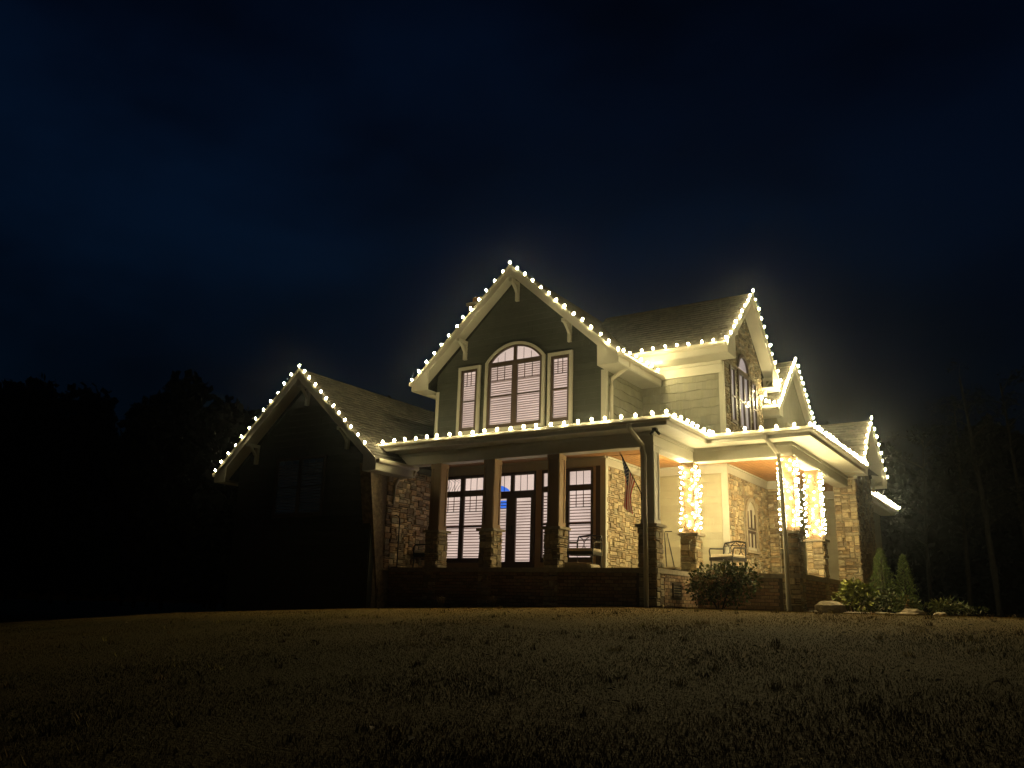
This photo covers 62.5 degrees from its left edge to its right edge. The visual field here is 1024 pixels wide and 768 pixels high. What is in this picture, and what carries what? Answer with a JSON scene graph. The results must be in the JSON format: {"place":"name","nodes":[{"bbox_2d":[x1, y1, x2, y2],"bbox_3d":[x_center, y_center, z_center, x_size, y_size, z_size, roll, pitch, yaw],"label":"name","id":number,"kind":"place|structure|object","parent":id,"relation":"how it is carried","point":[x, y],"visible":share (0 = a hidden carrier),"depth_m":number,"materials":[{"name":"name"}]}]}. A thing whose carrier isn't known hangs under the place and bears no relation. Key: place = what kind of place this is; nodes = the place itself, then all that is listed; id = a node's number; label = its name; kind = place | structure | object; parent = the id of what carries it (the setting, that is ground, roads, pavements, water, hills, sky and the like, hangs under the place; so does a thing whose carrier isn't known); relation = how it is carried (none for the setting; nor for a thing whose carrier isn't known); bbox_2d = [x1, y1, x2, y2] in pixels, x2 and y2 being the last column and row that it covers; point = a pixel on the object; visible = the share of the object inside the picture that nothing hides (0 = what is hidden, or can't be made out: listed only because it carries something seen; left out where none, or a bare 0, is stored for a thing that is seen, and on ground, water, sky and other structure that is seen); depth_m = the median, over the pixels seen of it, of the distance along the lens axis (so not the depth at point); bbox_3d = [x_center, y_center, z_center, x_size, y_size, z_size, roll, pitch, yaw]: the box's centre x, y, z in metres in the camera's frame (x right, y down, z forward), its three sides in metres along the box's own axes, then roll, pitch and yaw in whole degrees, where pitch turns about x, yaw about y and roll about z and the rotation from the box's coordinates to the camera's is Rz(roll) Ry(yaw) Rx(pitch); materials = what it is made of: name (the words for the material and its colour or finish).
{"place":"outdoors","nodes":[
{"label":"outdoors","id":0,"kind":"place"},
{"bbox_2d":[394,515,399,566],"bbox_3d":[-2.947,4.054,21.779,0.283,1.354,0.243,-8,-17,32],"label":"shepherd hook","id":1,"kind":"object","parent":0,"point":[398,541],"visible":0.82,"depth_m":21.75,"materials":[{"name":"black metal"}]},
{"bbox_2d":[433,596,447,606],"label":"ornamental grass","id":2,"kind":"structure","parent":0,"point":[440,601],"depth_m":19.79,"materials":[{"name":"green plant"}]},
{"bbox_2d":[484,596,500,607],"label":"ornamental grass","id":3,"kind":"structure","parent":0,"point":[492,599],"depth_m":19.02,"materials":[{"name":"green plant"}]},
{"bbox_2d":[0,599,1023,767],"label":"lawn","id":4,"kind":"structure","parent":0,"point":[18,611],"depth_m":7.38,"materials":[{"name":"plant"}]},
{"bbox_2d":[0,369,407,610],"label":"woods","id":5,"kind":"object","parent":4,"relation":"on","point":[157,514],"visible":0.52,"depth_m":62.59,"materials":[{"name":"black plant"}]},
{"bbox_2d":[0,605,1023,767],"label":"weeds","id":6,"kind":"object","parent":4,"relation":"on","point":[489,691],"visible":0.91,"depth_m":7.68,"materials":[{"name":"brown plant"}]},
{"bbox_2d":[1,604,1023,761],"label":"fallen leaves","id":7,"kind":"object","parent":4,"relation":"on","point":[935,749],"visible":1,"depth_m":7.37,"materials":[{"name":"brown plant"}]},
{"bbox_2d":[212,264,898,612],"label":"house","id":8,"kind":"structure","parent":4,"relation":"on","point":[325,494],"depth_m":22.05,"materials":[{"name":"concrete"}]},
{"bbox_2d":[214,364,365,471],"bbox_3d":[-6.107,0.843,23.086,5.795,2.810,0.096,-8,-17,32],"label":"light string","id":9,"kind":"object","parent":8,"relation":"attached to","point":[249,427],"visible":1,"depth_m":23.39,"materials":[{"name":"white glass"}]},
{"bbox_2d":[272,454,326,517],"bbox_3d":[-5.776,2.780,22.893,1.880,1.620,0.062,-8,-17,32],"label":"window","id":10,"kind":"structure","parent":8,"relation":"in","point":[299,488],"depth_m":22.88,"materials":[{"name":"black glass"}]},
{"bbox_2d":[412,544,424,566],"bbox_3d":[-2.254,4.509,22.447,0.681,0.857,0.713,1,-15,1],"label":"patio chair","id":11,"kind":"object","parent":8,"relation":"on","point":[418,553],"visible":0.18,"depth_m":22.15,"materials":[{"name":"black metal"}]},
{"bbox_2d":[446,474,483,562],"bbox_3d":[-1.349,3.638,22.784,1.580,2.320,0.062,-8,-17,32],"label":"window","id":12,"kind":"structure","parent":8,"relation":"in","point":[464,514],"depth_m":22.75,"materials":[{"name":"white glass"}]},
{"bbox_2d":[456,365,481,435],"bbox_3d":[-1.208,0.452,23.554,0.750,1.940,0.081,-8,-17,32],"label":"window","id":13,"kind":"structure","parent":8,"relation":"in","point":[469,378],"depth_m":23.56,"materials":[{"name":"glass"}]},
{"bbox_2d":[483,341,545,432],"bbox_3d":[0.065,0.031,22.813,1.930,2.450,0.081,-8,-17,32],"label":"window","id":14,"kind":"structure","parent":8,"relation":"in","point":[515,373],"depth_m":22.80,"materials":[{"name":"white glass"}]},
{"bbox_2d":[411,261,618,380],"bbox_3d":[-0.097,-1.929,22.978,6.628,3.064,0.102,-8,-17,32],"label":"light string","id":15,"kind":"object","parent":8,"relation":"attached to","point":[486,290],"visible":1,"depth_m":23.36,"materials":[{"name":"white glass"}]},
{"bbox_2d":[500,471,535,567],"bbox_3d":[-0.044,3.547,21.896,1.455,2.520,0.115,-8,-17,32],"label":"double door","id":16,"kind":"structure","parent":8,"relation":"in","point":[518,489],"depth_m":21.80,"materials":[{"name":"white glass"}]},
{"bbox_2d":[382,409,666,443],"bbox_3d":[-0.195,1.063,19.815,8.229,0.120,0.103,-8,-17,32],"label":"light string","id":17,"kind":"object","parent":8,"relation":"on","point":[510,428],"visible":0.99,"depth_m":19.51,"materials":[{"name":"white glass"}]},
{"bbox_2d":[546,350,572,425],"bbox_3d":[1.252,0.104,21.991,0.740,1.960,0.081,-8,-17,32],"label":"window","id":18,"kind":"structure","parent":8,"relation":"in","point":[560,364],"depth_m":21.99,"materials":[{"name":"glass"}]},
{"bbox_2d":[540,467,592,561],"bbox_3d":[1.364,3.265,21.058,1.455,2.320,0.062,-8,-17,32],"label":"window","id":19,"kind":"structure","parent":8,"relation":"in","point":[579,481],"depth_m":20.97,"materials":[{"name":"white glass"}]},
{"bbox_2d":[567,534,602,567],"bbox_3d":[1.720,3.938,19.824,0.713,0.857,0.681,-6,-16,26],"label":"patio chair","id":20,"kind":"object","parent":8,"relation":"on","point":[585,551],"visible":0.89,"depth_m":19.66,"materials":[{"name":"black metal"}]},
{"bbox_2d":[619,451,641,513],"bbox_3d":[2.597,2.143,18.275,0.556,1.361,0.089,2,-15,0],"label":"flag","id":21,"kind":"object","parent":8,"relation":"attached to","point":[630,481],"visible":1,"depth_m":18.23,"materials":[{"name":"multicoloured fabric"}]},
{"bbox_2d":[622,349,658,370],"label":"light string","id":22,"kind":"object","parent":8,"relation":"on","point":[623,350],"visible":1,"depth_m":21.68,"materials":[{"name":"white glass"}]},
{"bbox_2d":[663,531,680,570],"bbox_3d":[3.829,4.050,20.331,0.360,1.014,0.400,-8,-17,32],"label":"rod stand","id":23,"kind":"object","parent":8,"relation":"on","point":[674,568],"visible":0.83,"depth_m":20.31,"materials":[{"name":"black metal"}]},
{"bbox_2d":[641,336,726,351],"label":"light string","id":24,"kind":"object","parent":8,"relation":"attached to","point":[683,346],"visible":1,"depth_m":21.99,"materials":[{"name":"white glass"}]},
{"bbox_2d":[679,466,701,530],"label":"light string","id":25,"kind":"object","parent":8,"relation":"attached to","point":[689,496],"visible":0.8,"depth_m":20.10,"materials":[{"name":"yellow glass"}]},
{"bbox_2d":[673,414,710,432],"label":"light string","id":26,"kind":"object","parent":8,"relation":"on","point":[692,423],"visible":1,"depth_m":18.59,"materials":[{"name":"white glass"}]},
{"bbox_2d":[709,541,746,572],"bbox_3d":[5.247,4.202,20.429,0.681,0.857,0.713,15,-20,-41],"label":"patio chair","id":27,"kind":"object","parent":8,"relation":"on","point":[732,557],"visible":0.85,"depth_m":20.34,"materials":[{"name":"black metal"}]},
{"bbox_2d":[729,364,737,423],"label":"window","id":28,"kind":"structure","parent":8,"relation":"in","point":[732,370],"depth_m":22.46,"materials":[{"name":"white glass"}]},
{"bbox_2d":[736,354,751,430],"bbox_3d":[6.391,0.232,23.262,0.062,2.172,0.960,-8,-17,32],"label":"window","id":29,"kind":"structure","parent":8,"relation":"in","point":[743,380],"depth_m":23.28,"materials":[{"name":"white glass"}]},
{"bbox_2d":[744,497,760,554],"bbox_3d":[6.390,3.762,22.463,0.094,1.480,1.100,-8,-17,32],"label":"window","id":30,"kind":"structure","parent":8,"relation":"in","point":[751,525],"depth_m":22.46,"materials":[{"name":"beige glass"}]},
{"bbox_2d":[726,290,780,381],"bbox_3d":[6.772,-1.641,23.602,0.097,2.174,4.686,-8,-17,32],"label":"light string","id":31,"kind":"object","parent":8,"relation":"attached to","point":[762,323],"visible":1,"depth_m":23.62,"materials":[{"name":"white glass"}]},
{"bbox_2d":[750,380,758,429],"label":"window","id":32,"kind":"structure","parent":8,"relation":"in","point":[754,406],"depth_m":23.94,"materials":[{"name":"white glass"}]},
{"bbox_2d":[711,422,810,433],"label":"light string","id":33,"kind":"object","parent":8,"relation":"on","point":[776,426],"visible":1,"depth_m":18.83,"materials":[{"name":"white glass"}]},
{"bbox_2d":[761,358,814,422],"bbox_3d":[8.656,0.128,26.362,0.547,1.988,4.359,-8,-17,32],"label":"light string","id":34,"kind":"object","parent":8,"relation":"attached to","point":[789,374],"visible":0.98,"depth_m":25.55,"materials":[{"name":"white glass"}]},
{"bbox_2d":[776,459,801,529],"bbox_3d":[6.224,2.485,18.980,0.471,1.600,0.459,-8,-17,32],"label":"light string","id":35,"kind":"object","parent":8,"relation":"attached to","point":[788,491],"visible":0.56,"depth_m":18.87,"materials":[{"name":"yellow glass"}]},
{"bbox_2d":[802,473,825,536],"bbox_3d":[7.455,2.982,20.805,0.458,1.574,0.468,-8,-17,32],"label":"light string","id":36,"kind":"object","parent":8,"relation":"attached to","point":[815,505],"visible":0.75,"depth_m":20.68,"materials":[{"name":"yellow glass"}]},
{"bbox_2d":[813,423,867,464],"bbox_3d":[8.110,1.527,20.636,0.094,0.119,5.677,-8,-17,32],"label":"light string","id":37,"kind":"object","parent":8,"relation":"on","point":[825,433],"visible":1,"depth_m":20.43,"materials":[{"name":"white glass"}]},
{"bbox_2d":[863,417,887,477],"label":"light string","id":38,"kind":"object","parent":8,"relation":"attached to","point":[867,440],"visible":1,"depth_m":24.32,"materials":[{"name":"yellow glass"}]},
{"bbox_2d":[874,493,899,508],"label":"light string","id":39,"kind":"object","parent":8,"relation":"attached to","point":[886,499],"visible":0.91,"depth_m":27.83,"materials":[{"name":"white glass"}]},
{"bbox_2d":[381,606,983,616],"bbox_3d":[3.099,5.008,18.516,14.083,0.225,4.088,0,-15,7],"label":"mulch bed","id":40,"kind":"object","parent":4,"relation":"on","point":[583,606],"visible":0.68,"depth_m":17.57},
{"bbox_2d":[684,559,763,609],"bbox_3d":[4.511,4.304,18.118,1.811,1.091,0.889,-8,-17,32],"label":"hydrangea","id":41,"kind":"object","parent":40,"relation":"on","point":[728,580],"visible":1,"depth_m":18.03,"materials":[{"name":"green plant"}]},
{"bbox_2d":[815,601,846,612],"bbox_3d":[6.789,4.761,17.974,0.631,0.272,0.472,-5,-16,25],"label":"rock","id":42,"kind":"object","parent":40,"relation":"on","point":[828,606],"visible":0.81,"depth_m":17.81,"materials":[{"name":"beige stone"}]},
{"bbox_2d":[831,577,878,612],"bbox_3d":[7.644,4.698,18.709,0.889,0.818,1.047,11,-17,-32],"label":"leafy shrub","id":43,"kind":"object","parent":40,"relation":"on","point":[855,593],"visible":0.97,"depth_m":18.58,"materials":[{"name":"green plant"}]},
{"bbox_2d":[863,548,902,611],"bbox_3d":[8.227,4.400,18.782,0.918,1.504,0.906,-8,-17,32],"label":"evergreen","id":44,"kind":"object","parent":40,"relation":"on","point":[880,555],"visible":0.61,"depth_m":18.74,"materials":[{"name":"green plant"}]},
{"bbox_2d":[870,588,898,611],"bbox_3d":[7.971,4.653,18.061,0.613,0.581,0.640,-8,-17,32],"label":"plant","id":45,"kind":"object","parent":40,"relation":"on","point":[882,596],"visible":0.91,"depth_m":18.00,"materials":[{"name":"green plant"}]},
{"bbox_2d":[886,592,921,612],"bbox_3d":[8.216,4.603,17.610,0.724,0.512,0.510,-1,-15,12],"label":"plant","id":46,"kind":"object","parent":40,"relation":"on","point":[904,601],"visible":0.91,"depth_m":17.61,"materials":[{"name":"green plant"}]},
{"bbox_2d":[895,612,917,614],"bbox_3d":[7.965,4.638,17.020,0.298,0.074,0.475,12,-18,-35],"label":"rock","id":47,"kind":"object","parent":40,"relation":"on","point":[907,613],"visible":0.64,"depth_m":16.91,"materials":[{"name":"beige stone"}]},
{"bbox_2d":[893,554,926,612],"bbox_3d":[8.717,4.452,18.701,0.724,1.389,0.764,-8,-17,32],"label":"evergreen","id":48,"kind":"object","parent":40,"relation":"on","point":[902,559],"visible":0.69,"depth_m":18.72,"materials":[{"name":"green plant"}]},
{"bbox_2d":[901,609,925,614],"bbox_3d":[8.220,4.685,17.322,0.428,0.150,0.316,3,-15,-5],"label":"rock","id":49,"kind":"object","parent":40,"relation":"on","point":[919,612],"visible":0.6,"depth_m":17.22,"materials":[{"name":"beige stone"}]},
{"bbox_2d":[933,612,947,615],"bbox_3d":[8.576,4.619,16.920,0.248,0.095,0.450,-1,-15,12],"label":"rock","id":50,"kind":"object","parent":40,"relation":"on","point":[937,613],"visible":0.6,"depth_m":16.79,"materials":[{"name":"beige stone"}]},
{"bbox_2d":[912,595,969,615],"bbox_3d":[8.836,4.630,17.493,1.174,0.507,0.603,-8,-17,32],"label":"plant","id":51,"kind":"object","parent":40,"relation":"on","point":[937,606],"visible":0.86,"depth_m":17.41,"materials":[{"name":"green plant"}]},
{"bbox_2d":[954,603,988,615],"bbox_3d":[9.418,4.680,17.421,0.734,0.312,0.452,-1,-15,11],"label":"plant","id":52,"kind":"object","parent":40,"relation":"on","point":[975,610],"visible":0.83,"depth_m":17.38,"materials":[{"name":"green plant"}]},
{"bbox_2d":[876,418,969,614],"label":"tall tree","id":53,"kind":"object","parent":4,"relation":"on","point":[924,482],"visible":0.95,"depth_m":41.97,"materials":[{"name":"black plant"}]},
{"bbox_2d":[826,413,1023,617],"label":"woods","id":54,"kind":"object","parent":4,"relation":"on","point":[947,563],"visible":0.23,"depth_m":53.88,"materials":[{"name":"black plant"}]},
{"bbox_2d":[907,383,1023,616],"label":"tall tree","id":55,"kind":"object","parent":4,"relation":"on","point":[967,563],"visible":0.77,"depth_m":42.81,"materials":[{"name":"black plant"}]},
{"bbox_2d":[908,358,1023,617],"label":"tall tree","id":56,"kind":"object","parent":4,"relation":"on","point":[976,460],"visible":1,"depth_m":39.86,"materials":[{"name":"black plant"}]},
{"bbox_2d":[967,365,1023,542],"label":"tall tree","id":57,"kind":"object","parent":4,"relation":"on","point":[1014,462],"visible":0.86,"depth_m":43.25,"materials":[{"name":"black plant"}]},
{"bbox_2d":[0,0,1023,610],"label":"sky","id":58,"kind":"structure","parent":0,"point":[238,194],"materials":[{"name":"blue"}]},
{"bbox_2d":[565,562,600,567],"bbox_3d":[1.520,4.133,19.195,0.893,0.144,0.450,-8,-17,32],"label":"floor cushion","id":59,"kind":"object","parent":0,"point":[576,565],"visible":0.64,"depth_m":18.98,"materials":[{"name":"beige fabric"}]}
]}

